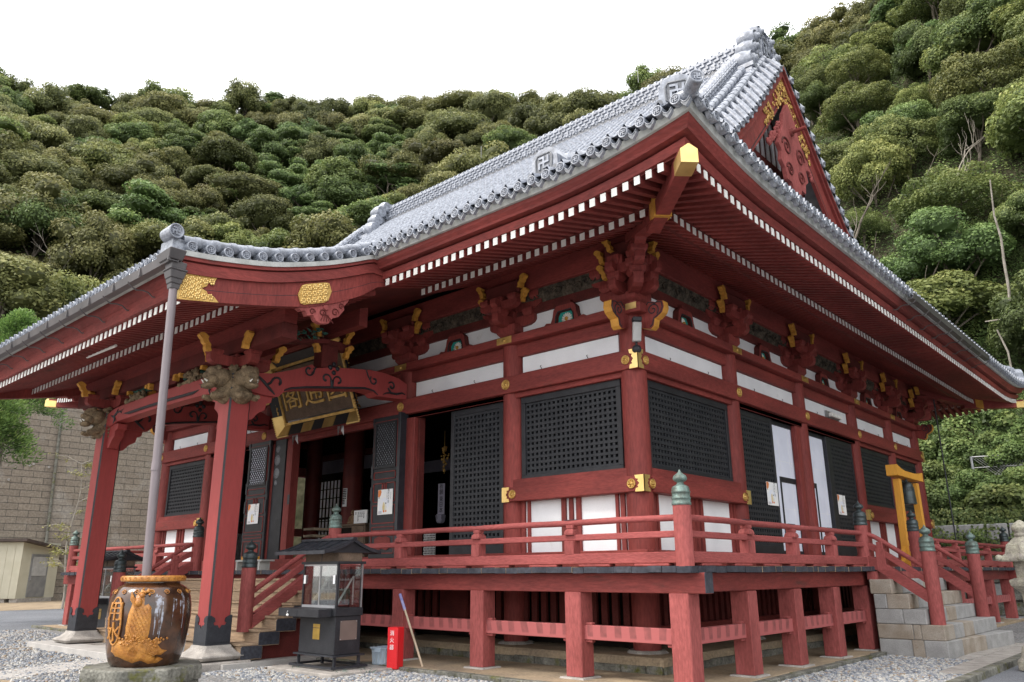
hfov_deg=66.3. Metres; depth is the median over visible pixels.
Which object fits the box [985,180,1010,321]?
hanging vine
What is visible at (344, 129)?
tree
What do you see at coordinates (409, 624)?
leaning pole
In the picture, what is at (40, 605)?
earth strip
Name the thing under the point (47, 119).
tree
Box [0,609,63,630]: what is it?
road
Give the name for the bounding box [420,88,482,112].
tree
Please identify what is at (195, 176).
tree
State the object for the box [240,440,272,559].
panelled door
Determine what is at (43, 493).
retaining wall
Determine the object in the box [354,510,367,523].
notice sheet
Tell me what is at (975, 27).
tree
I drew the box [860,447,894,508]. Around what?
lattice window
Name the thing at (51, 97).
tree
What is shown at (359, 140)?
tree
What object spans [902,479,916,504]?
bronze bell
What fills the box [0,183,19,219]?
tree
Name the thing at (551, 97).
tree
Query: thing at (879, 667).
gravel pebbles
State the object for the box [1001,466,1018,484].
shrub
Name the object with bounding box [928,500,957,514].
shrub
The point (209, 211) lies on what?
tree
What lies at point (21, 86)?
tree
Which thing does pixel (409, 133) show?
tree
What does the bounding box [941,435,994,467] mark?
shrub
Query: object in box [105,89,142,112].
tree
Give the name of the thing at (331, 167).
tree
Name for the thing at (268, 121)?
tree
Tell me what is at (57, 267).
tree
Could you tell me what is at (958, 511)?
shrub
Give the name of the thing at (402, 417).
folded door leaf
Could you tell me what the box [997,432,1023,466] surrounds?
shrub
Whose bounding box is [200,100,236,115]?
tree
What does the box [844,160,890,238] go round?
bare tree
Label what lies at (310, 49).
sky
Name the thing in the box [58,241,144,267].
tree
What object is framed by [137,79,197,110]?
tree
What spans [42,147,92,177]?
tree
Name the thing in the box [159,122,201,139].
tree
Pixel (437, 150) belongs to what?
tree
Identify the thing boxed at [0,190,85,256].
tree
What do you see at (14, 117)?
tree
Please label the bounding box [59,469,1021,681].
veranda
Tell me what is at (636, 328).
security light
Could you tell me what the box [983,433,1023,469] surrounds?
shrub
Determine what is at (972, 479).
shrub
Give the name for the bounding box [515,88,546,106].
tree
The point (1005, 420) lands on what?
shrub
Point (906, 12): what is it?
tree
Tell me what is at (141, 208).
tree
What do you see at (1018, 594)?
stone wall
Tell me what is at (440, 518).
paper lantern
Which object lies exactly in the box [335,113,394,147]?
tree
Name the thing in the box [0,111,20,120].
tree
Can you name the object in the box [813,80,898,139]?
tree
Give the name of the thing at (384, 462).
panelled door
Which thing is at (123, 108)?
tree
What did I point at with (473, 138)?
tree
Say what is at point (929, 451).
shrub
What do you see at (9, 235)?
tree
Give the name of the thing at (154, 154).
tree
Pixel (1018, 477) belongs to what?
shrub
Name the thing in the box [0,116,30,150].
tree
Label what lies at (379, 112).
tree
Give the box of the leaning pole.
[399,593,423,665]
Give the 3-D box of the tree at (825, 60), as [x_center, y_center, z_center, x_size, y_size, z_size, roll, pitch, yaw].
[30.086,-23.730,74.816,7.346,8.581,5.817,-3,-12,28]
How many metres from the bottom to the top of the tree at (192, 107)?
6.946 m
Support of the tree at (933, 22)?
on the hillside
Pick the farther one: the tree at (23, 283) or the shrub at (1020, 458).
the tree at (23, 283)
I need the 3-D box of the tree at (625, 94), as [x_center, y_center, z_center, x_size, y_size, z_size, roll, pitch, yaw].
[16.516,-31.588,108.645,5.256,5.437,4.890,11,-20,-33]
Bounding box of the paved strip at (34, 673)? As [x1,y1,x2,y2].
[0,659,107,679]
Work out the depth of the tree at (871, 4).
78.02 m
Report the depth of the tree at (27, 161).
78.37 m
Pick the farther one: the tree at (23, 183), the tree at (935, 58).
the tree at (23, 183)
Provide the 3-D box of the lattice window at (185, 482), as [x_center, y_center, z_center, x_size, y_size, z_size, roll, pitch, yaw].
[-10.104,4.599,24.351,2.369,1.610,0.140,-15,-22,40]
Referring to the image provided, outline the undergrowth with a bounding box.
[1,2,1023,479]
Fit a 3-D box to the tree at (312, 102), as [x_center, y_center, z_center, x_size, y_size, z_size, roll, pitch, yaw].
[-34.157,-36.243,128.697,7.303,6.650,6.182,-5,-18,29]
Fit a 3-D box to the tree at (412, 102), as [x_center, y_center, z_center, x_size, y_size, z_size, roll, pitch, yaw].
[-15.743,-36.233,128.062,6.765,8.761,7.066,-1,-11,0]
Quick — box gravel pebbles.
[0,629,970,681]
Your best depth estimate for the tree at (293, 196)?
90.35 m
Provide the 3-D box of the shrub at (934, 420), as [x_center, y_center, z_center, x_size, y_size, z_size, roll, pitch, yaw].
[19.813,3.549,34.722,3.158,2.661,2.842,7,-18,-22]
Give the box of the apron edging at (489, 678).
[31,625,886,681]
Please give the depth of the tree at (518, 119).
107.29 m
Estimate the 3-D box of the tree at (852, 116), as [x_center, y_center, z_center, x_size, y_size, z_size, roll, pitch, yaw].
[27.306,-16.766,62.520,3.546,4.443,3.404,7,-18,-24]
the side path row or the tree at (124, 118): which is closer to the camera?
the side path row
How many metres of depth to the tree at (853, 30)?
74.59 m
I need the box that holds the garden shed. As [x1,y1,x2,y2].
[0,538,68,602]
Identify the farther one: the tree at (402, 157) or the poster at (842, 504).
the tree at (402, 157)
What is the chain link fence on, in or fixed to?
on the bank
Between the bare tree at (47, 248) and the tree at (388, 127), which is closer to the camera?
the bare tree at (47, 248)
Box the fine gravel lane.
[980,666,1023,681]
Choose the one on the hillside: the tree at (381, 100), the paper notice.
the tree at (381, 100)
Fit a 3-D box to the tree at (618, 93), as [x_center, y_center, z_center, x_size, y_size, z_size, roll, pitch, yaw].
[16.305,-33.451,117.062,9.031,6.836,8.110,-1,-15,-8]
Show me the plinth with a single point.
(612, 655)
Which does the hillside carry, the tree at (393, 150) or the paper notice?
the tree at (393, 150)
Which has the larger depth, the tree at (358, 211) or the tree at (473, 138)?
the tree at (473, 138)
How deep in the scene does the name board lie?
19.51 m
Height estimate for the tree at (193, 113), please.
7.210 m
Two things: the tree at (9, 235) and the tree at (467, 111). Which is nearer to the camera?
the tree at (9, 235)
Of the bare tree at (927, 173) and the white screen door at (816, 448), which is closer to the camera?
the white screen door at (816, 448)
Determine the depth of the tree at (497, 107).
115.21 m
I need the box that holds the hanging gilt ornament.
[441,442,448,472]
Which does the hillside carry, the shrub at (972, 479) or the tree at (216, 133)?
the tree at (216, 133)
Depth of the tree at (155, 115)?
108.14 m
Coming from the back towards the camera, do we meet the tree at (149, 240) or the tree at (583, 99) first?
the tree at (583, 99)
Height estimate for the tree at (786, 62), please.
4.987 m
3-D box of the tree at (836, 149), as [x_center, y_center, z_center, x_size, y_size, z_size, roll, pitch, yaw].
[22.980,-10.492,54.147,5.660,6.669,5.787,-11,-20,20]
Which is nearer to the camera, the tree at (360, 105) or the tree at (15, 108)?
the tree at (15, 108)
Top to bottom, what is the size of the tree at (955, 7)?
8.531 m
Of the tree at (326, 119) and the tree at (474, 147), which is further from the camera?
the tree at (326, 119)
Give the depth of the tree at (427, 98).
125.81 m
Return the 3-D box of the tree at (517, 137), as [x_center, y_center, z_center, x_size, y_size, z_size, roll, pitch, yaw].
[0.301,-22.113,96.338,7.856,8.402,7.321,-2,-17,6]
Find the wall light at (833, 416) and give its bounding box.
[825,410,841,420]
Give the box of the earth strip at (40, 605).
[0,600,64,610]
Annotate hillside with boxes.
[0,8,1023,600]
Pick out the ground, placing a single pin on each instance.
(1017, 629)
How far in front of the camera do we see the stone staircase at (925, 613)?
15.08 m
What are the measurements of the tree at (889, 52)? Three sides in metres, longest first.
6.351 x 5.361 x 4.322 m
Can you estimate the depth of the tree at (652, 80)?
102.95 m
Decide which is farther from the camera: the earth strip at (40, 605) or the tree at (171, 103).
the tree at (171, 103)
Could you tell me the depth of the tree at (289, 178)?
93.46 m
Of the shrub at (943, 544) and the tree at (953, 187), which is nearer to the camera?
the shrub at (943, 544)
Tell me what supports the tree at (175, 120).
on the hillside
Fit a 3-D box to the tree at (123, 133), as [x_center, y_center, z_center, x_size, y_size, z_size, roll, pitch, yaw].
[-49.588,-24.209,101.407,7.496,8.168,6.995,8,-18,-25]
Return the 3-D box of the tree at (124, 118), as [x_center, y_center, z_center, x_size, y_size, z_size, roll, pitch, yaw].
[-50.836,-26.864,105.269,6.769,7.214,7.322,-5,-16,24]
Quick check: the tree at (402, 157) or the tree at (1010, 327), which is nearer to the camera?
the tree at (1010, 327)
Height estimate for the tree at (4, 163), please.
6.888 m
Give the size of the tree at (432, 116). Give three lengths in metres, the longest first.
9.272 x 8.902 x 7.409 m
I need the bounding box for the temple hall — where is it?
[0,25,1023,671]
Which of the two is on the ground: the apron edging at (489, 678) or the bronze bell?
the apron edging at (489, 678)
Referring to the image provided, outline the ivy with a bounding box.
[929,504,1023,565]
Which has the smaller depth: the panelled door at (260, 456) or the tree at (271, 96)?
the panelled door at (260, 456)
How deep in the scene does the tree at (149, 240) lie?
71.79 m
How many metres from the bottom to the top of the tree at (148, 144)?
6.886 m
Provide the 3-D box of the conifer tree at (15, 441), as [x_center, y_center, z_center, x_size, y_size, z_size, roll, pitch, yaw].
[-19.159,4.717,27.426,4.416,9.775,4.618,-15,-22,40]
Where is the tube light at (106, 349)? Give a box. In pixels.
[86,344,116,357]
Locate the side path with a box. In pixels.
[939,643,1023,673]
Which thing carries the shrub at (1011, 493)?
on the bank
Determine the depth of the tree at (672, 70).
105.94 m
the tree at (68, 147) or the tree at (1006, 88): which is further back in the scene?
the tree at (68, 147)
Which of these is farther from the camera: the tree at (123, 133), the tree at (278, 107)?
the tree at (278, 107)
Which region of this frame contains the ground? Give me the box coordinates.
[0,609,1023,681]
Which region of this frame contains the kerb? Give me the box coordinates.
[945,653,1020,681]
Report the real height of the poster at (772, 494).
0.522 m
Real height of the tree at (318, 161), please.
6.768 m
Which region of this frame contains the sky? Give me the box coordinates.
[0,0,864,113]
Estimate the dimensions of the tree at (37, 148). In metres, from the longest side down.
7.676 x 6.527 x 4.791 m
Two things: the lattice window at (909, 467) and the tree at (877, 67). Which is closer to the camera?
the lattice window at (909, 467)
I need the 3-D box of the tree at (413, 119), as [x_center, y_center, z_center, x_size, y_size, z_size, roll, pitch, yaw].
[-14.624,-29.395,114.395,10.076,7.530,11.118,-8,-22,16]
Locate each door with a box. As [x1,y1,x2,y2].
[25,554,49,596]
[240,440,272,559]
[368,415,397,558]
[449,402,503,554]
[740,409,784,553]
[771,420,803,553]
[808,432,831,554]
[829,437,857,555]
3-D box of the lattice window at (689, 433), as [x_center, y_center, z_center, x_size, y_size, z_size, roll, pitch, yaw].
[3.412,1.794,15.094,0.140,1.610,3.105,-15,-22,40]
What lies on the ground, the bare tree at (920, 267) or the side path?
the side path
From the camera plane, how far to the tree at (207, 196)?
84.68 m
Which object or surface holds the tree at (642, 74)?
on the hillside
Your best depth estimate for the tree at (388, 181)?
92.03 m
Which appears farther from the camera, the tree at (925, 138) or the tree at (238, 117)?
the tree at (238, 117)
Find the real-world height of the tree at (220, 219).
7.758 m
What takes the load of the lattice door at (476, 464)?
in the temple hall
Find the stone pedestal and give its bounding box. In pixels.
[79,659,201,681]
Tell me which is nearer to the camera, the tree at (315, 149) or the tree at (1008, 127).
the tree at (1008, 127)
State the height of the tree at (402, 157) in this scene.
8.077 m
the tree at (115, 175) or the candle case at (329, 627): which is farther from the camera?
the tree at (115, 175)
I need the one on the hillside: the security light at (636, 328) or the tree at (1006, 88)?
the tree at (1006, 88)
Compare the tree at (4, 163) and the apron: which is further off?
the tree at (4, 163)
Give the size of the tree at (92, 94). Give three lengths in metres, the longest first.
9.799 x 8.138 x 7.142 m
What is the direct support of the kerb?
on the ground
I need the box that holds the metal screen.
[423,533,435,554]
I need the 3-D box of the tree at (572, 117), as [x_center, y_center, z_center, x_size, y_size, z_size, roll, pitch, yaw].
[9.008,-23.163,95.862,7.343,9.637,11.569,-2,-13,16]
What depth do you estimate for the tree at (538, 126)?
96.91 m
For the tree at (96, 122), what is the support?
on the hillside
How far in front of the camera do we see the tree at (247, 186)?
88.09 m
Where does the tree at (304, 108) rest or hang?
on the hillside
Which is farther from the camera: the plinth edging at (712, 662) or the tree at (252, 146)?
the tree at (252, 146)
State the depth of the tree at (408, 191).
86.81 m
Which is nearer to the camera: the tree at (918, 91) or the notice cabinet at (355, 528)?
the notice cabinet at (355, 528)
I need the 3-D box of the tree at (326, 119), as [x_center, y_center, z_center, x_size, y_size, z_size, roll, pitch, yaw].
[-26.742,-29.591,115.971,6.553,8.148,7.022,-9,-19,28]
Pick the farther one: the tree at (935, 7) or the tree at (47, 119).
the tree at (47, 119)
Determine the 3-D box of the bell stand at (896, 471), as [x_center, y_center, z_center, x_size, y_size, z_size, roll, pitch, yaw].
[10.343,4.565,20.342,0.280,2.520,2.320,-15,-22,40]
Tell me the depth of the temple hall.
15.87 m
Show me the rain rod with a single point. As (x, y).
(944, 470)
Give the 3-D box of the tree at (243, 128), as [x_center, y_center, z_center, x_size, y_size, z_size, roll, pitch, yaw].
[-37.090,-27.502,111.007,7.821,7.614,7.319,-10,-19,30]
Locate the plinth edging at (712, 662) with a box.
[360,634,878,674]
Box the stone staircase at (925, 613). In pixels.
[856,525,1014,658]
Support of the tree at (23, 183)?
on the hillside
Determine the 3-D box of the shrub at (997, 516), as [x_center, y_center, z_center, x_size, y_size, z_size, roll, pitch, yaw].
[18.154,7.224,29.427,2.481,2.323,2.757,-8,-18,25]
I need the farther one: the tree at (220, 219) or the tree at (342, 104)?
the tree at (342, 104)
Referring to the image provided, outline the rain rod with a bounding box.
[933,399,956,539]
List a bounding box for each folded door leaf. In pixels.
[267,439,287,558]
[393,412,408,555]
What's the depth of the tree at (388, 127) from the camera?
110.51 m
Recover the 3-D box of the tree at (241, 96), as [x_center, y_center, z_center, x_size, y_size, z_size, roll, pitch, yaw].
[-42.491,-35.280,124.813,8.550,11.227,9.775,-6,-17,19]
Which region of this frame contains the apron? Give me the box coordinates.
[40,617,1023,681]
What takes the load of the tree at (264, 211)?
on the hillside
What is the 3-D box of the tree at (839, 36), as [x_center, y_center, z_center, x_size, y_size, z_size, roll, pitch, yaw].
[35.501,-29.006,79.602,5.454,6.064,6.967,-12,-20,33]
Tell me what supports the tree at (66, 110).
on the hillside
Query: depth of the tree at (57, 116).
101.25 m
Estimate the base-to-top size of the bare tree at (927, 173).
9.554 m
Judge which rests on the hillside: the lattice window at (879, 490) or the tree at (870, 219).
the tree at (870, 219)
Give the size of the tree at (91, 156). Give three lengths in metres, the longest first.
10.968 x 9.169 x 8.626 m
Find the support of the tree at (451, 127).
on the hillside
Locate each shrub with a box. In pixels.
[919,430,970,460]
[922,460,959,493]
[925,414,964,425]
[925,478,960,518]
[928,459,964,471]
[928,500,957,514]
[929,511,947,525]
[932,514,964,552]
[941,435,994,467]
[943,469,999,506]
[944,507,968,520]
[952,515,1006,542]
[953,409,1018,430]
[955,498,1016,534]
[963,482,1023,521]
[973,503,1012,531]
[975,429,1014,453]
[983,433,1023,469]
[989,466,1023,485]
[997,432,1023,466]
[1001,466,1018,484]
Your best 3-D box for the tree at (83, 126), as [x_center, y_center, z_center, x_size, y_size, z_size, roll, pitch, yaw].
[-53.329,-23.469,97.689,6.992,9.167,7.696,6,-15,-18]
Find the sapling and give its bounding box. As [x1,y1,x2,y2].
[40,452,92,608]
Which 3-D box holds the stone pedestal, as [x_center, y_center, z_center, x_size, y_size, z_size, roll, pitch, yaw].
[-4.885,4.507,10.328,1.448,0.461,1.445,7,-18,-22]
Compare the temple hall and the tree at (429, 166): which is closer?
the temple hall
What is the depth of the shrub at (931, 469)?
31.55 m
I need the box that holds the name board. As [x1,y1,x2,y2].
[265,337,360,442]
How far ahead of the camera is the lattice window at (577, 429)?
14.65 m
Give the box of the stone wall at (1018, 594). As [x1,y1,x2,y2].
[932,523,1023,615]
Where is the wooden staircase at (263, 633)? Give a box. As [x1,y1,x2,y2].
[96,535,330,670]
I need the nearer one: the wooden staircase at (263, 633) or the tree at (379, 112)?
the wooden staircase at (263, 633)
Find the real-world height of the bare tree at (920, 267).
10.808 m
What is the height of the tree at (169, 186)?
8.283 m
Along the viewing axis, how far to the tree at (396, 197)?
84.45 m
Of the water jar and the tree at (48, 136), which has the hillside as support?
the tree at (48, 136)
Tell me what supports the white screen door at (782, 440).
in the temple hall
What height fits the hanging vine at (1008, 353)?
2.608 m
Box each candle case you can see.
[97,550,142,627]
[267,537,393,677]
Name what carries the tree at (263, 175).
on the hillside
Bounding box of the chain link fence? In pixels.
[970,454,1023,477]
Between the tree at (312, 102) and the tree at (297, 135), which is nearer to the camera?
the tree at (297, 135)
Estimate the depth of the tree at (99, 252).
67.45 m
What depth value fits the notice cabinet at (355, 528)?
20.29 m
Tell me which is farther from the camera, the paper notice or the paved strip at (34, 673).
the paper notice
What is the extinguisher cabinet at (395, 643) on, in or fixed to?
on the ground
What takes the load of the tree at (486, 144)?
on the hillside
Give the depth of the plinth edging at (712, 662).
13.32 m
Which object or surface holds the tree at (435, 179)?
on the hillside
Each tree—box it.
[0,66,11,86]
[0,86,37,116]
[0,94,26,115]
[0,105,33,123]
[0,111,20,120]
[0,111,27,140]
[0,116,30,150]
[0,128,23,156]
[0,148,92,191]
[0,160,21,182]
[0,163,16,189]
[0,171,95,251]
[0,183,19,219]
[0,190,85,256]
[0,220,30,248]
[0,250,68,279]
[0,252,71,320]
[0,307,75,465]
[0,399,45,468]
[1,72,34,94]
[1,171,79,203]
[15,115,74,150]
[17,140,56,155]
[18,114,57,127]
[19,81,81,116]
[23,118,41,142]
[32,223,78,271]
[40,110,70,126]
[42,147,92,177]
[45,209,136,286]
[46,270,109,306]
[56,100,98,115]
[58,114,111,140]
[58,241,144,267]
[59,138,122,178]
[63,83,116,111]
[67,187,124,215]
[68,103,119,124]
[69,136,121,145]
[70,139,137,177]
[71,115,118,142]
[77,173,125,195]
[79,98,104,111]
[92,153,186,199]
[95,214,143,232]
[101,263,137,282]
[103,121,156,143]
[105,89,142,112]
[105,112,166,138]
[105,178,210,225]
[112,101,141,114]
[117,142,166,165]
[121,159,175,178]
[125,136,165,162]
[125,174,208,210]
[126,90,195,128]
[126,218,214,261]
[128,106,174,124]
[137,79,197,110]
[155,130,207,169]
[158,118,189,129]
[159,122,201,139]
[160,146,198,179]
[173,183,226,214]
[178,211,243,241]
[179,164,225,190]
[180,206,221,219]
[183,103,197,125]
[184,106,212,131]
[189,134,260,176]
[192,97,216,110]
[192,109,241,138]
[196,130,228,142]
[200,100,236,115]
[204,170,288,206]
[209,161,249,207]
[209,222,259,245]
[221,77,270,115]
[225,117,269,143]
[227,113,244,123]
[228,193,297,233]
[242,131,286,167]
[244,110,267,119]
[245,126,295,168]
[245,227,269,237]
[248,227,296,247]
[251,112,278,130]
[252,161,309,182]
[258,156,308,189]
[262,91,307,111]
[270,93,309,114]
[273,117,321,142]
[274,111,314,130]
[276,126,322,168]
[278,183,319,207]
[280,209,356,248]
[287,193,333,225]
[288,99,340,122]
[292,98,316,109]
[296,132,341,168]
[300,159,326,174]
[303,156,382,206]
[309,122,365,145]
[311,172,377,208]
[313,110,345,131]
[320,96,353,118]
[329,139,374,158]
[329,195,393,228]
[332,140,386,168]
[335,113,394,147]
[336,138,378,153]
[348,95,380,115]
[353,106,404,135]
[357,93,399,105]
[357,150,424,193]
[360,113,404,143]
[360,161,422,195]
[365,132,405,162]
[365,190,406,204]
[373,103,401,109]
[382,106,430,144]
[385,138,428,164]
[396,94,425,110]
[397,183,421,197]
[402,126,426,149]
[402,137,469,176]
[413,127,449,145]
[415,170,457,191]
[419,94,438,112]
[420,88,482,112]
[420,162,438,181]
[421,106,467,126]
[423,111,492,140]
[431,140,509,176]
[448,107,487,120]
[454,129,483,151]
[458,145,483,154]
[463,88,515,123]
[473,120,521,142]
[480,133,511,151]
[482,124,537,153]
[503,101,543,128]
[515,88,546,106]
[523,110,568,137]
[528,90,566,108]
[541,98,565,115]
[555,86,621,114]
[562,108,592,125]
[589,89,615,99]
[612,90,623,100]
[619,90,630,98]
[621,63,662,95]
[639,70,671,88]
[660,64,688,75]
[768,21,807,50]
[772,39,816,61]
[780,49,805,75]
[789,63,841,124]
[790,44,832,71]
[791,20,852,62]
[791,43,857,88]
[798,80,834,126]
[800,2,849,36]
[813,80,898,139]
[817,136,870,193]
[821,137,860,170]
[824,43,893,94]
[826,21,886,57]
[827,101,877,134]
[828,134,916,210]
[830,13,870,46]
[841,0,872,31]
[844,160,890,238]
[845,206,891,249]
[846,40,894,81]
[847,15,863,28]
[849,22,900,51]
[853,112,958,172]
[857,99,938,142]
[863,0,899,17]
[864,0,917,40]
[872,231,944,285]
[880,205,1016,285]
[885,0,947,27]
[887,82,934,114]
[888,160,1023,235]
[890,18,947,81]
[893,19,939,68]
[894,145,948,233]
[905,269,1021,328]
[919,3,1012,83]
[922,0,941,18]
[928,0,1018,68]
[928,38,1023,118]
[935,87,1004,161]
[938,0,972,24]
[951,119,986,175]
[984,81,1023,160]
[985,269,1023,357]
[988,188,1023,237]
[989,0,1023,36]
[993,76,1023,117]
[997,11,1023,65]
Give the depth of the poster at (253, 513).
20.92 m
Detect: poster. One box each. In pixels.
[247,503,258,523]
[377,489,392,514]
[766,481,778,505]
[837,494,846,514]
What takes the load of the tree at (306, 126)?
on the hillside
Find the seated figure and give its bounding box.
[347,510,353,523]
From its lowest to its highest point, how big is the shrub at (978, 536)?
2.530 m
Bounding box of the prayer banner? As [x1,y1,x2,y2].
[438,483,444,513]
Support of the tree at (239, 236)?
on the hillside
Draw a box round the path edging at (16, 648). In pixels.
[0,647,31,649]
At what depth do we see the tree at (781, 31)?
92.77 m
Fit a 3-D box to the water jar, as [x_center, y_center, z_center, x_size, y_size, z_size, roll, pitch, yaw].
[-4.892,3.744,10.533,1.057,1.130,1.070,-15,-22,40]
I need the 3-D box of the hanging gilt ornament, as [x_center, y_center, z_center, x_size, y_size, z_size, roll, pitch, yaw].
[-1.623,2.713,19.140,0.244,1.050,0.190,-7,-18,21]
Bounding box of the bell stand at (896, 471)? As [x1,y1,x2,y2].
[885,464,925,566]
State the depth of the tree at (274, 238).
76.17 m
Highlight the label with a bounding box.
[377,659,386,663]
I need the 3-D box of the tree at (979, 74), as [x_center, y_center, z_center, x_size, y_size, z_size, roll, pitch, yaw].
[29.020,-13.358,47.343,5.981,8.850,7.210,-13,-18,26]
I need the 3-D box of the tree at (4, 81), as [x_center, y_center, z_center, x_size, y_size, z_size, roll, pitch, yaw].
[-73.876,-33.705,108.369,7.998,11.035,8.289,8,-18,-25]
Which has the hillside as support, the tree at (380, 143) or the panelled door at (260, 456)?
the tree at (380, 143)
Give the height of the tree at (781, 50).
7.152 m
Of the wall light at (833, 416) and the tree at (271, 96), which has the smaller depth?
the wall light at (833, 416)
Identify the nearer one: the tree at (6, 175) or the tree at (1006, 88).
the tree at (1006, 88)
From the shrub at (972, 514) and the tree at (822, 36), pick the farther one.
the tree at (822, 36)
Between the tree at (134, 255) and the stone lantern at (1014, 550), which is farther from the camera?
the tree at (134, 255)
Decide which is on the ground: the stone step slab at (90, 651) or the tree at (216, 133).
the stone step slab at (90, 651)
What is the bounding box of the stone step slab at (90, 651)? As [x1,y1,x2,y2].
[26,640,106,659]
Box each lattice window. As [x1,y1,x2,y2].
[164,460,204,516]
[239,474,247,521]
[521,379,624,478]
[647,380,732,480]
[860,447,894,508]
[896,458,917,511]
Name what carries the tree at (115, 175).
on the hillside
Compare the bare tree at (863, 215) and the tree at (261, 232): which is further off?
the tree at (261, 232)
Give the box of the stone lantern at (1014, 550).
[995,520,1023,670]
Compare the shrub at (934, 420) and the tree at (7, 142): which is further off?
the tree at (7, 142)
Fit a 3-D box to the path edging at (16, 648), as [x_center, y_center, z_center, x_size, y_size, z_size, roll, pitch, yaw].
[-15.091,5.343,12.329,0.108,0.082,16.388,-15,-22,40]
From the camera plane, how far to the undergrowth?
37.64 m
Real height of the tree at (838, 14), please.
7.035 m
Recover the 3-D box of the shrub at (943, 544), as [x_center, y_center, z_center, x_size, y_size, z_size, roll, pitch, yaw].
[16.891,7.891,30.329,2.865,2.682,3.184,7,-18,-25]
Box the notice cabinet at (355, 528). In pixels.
[341,523,369,556]
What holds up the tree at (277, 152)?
on the hillside
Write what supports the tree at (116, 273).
on the hillside
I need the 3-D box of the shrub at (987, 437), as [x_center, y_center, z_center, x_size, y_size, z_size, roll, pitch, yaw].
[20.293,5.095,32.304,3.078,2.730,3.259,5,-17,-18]
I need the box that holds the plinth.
[360,622,877,674]
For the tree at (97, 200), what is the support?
on the hillside
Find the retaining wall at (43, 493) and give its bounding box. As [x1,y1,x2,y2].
[0,403,163,600]
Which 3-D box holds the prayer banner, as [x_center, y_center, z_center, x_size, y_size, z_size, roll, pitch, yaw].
[-1.702,3.800,18.866,0.230,0.730,0.015,-15,-22,40]
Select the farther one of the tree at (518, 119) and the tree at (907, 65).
the tree at (518, 119)
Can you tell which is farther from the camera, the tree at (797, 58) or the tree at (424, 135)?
the tree at (424, 135)
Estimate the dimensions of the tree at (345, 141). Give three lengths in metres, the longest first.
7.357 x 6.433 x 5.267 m
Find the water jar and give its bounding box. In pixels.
[105,575,191,667]
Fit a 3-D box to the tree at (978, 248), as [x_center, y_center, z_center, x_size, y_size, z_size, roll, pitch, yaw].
[21.607,-2.760,38.651,6.058,7.791,5.940,-6,-19,3]
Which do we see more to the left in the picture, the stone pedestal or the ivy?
the stone pedestal
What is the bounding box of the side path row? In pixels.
[956,643,1020,659]
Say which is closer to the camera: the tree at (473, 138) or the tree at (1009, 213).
the tree at (1009, 213)
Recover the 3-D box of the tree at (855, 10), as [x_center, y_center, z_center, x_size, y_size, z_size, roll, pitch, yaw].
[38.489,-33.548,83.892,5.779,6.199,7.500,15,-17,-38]
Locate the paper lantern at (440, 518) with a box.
[435,514,445,522]
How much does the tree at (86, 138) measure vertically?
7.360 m
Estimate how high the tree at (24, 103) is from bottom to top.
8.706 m
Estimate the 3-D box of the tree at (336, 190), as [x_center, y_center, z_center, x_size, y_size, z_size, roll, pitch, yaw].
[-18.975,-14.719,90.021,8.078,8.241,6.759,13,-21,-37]
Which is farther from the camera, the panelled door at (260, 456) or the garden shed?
the garden shed
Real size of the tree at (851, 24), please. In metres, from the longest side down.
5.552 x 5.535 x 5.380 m
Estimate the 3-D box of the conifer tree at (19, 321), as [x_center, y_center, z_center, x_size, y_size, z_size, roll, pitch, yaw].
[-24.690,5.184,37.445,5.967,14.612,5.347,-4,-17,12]
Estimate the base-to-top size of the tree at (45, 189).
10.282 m
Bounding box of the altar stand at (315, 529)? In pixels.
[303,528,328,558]
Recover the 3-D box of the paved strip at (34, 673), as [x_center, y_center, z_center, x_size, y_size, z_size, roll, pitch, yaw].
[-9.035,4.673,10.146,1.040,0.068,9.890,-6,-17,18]
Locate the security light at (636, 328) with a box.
[632,316,641,352]
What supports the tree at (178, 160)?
on the hillside
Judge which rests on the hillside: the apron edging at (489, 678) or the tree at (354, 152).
the tree at (354, 152)
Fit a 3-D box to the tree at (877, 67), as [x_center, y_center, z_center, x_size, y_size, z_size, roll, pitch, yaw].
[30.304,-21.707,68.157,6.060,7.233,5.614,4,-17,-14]
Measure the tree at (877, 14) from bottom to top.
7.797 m
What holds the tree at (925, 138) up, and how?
on the hillside
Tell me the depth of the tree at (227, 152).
95.42 m
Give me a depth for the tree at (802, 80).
72.09 m
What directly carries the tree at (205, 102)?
on the hillside
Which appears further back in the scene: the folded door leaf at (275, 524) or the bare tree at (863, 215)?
the bare tree at (863, 215)
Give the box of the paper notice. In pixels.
[342,488,346,506]
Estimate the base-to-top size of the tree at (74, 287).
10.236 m
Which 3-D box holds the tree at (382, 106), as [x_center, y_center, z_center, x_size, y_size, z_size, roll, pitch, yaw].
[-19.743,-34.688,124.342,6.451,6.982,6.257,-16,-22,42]
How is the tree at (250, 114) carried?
on the hillside
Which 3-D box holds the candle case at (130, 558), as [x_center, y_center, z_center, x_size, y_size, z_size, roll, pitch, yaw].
[-9.904,6.353,19.605,1.890,2.155,1.370,-15,-22,40]
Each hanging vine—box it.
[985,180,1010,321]
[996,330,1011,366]
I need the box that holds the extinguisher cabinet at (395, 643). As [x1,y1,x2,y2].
[387,627,403,669]
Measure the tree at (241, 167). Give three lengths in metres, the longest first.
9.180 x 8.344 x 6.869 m

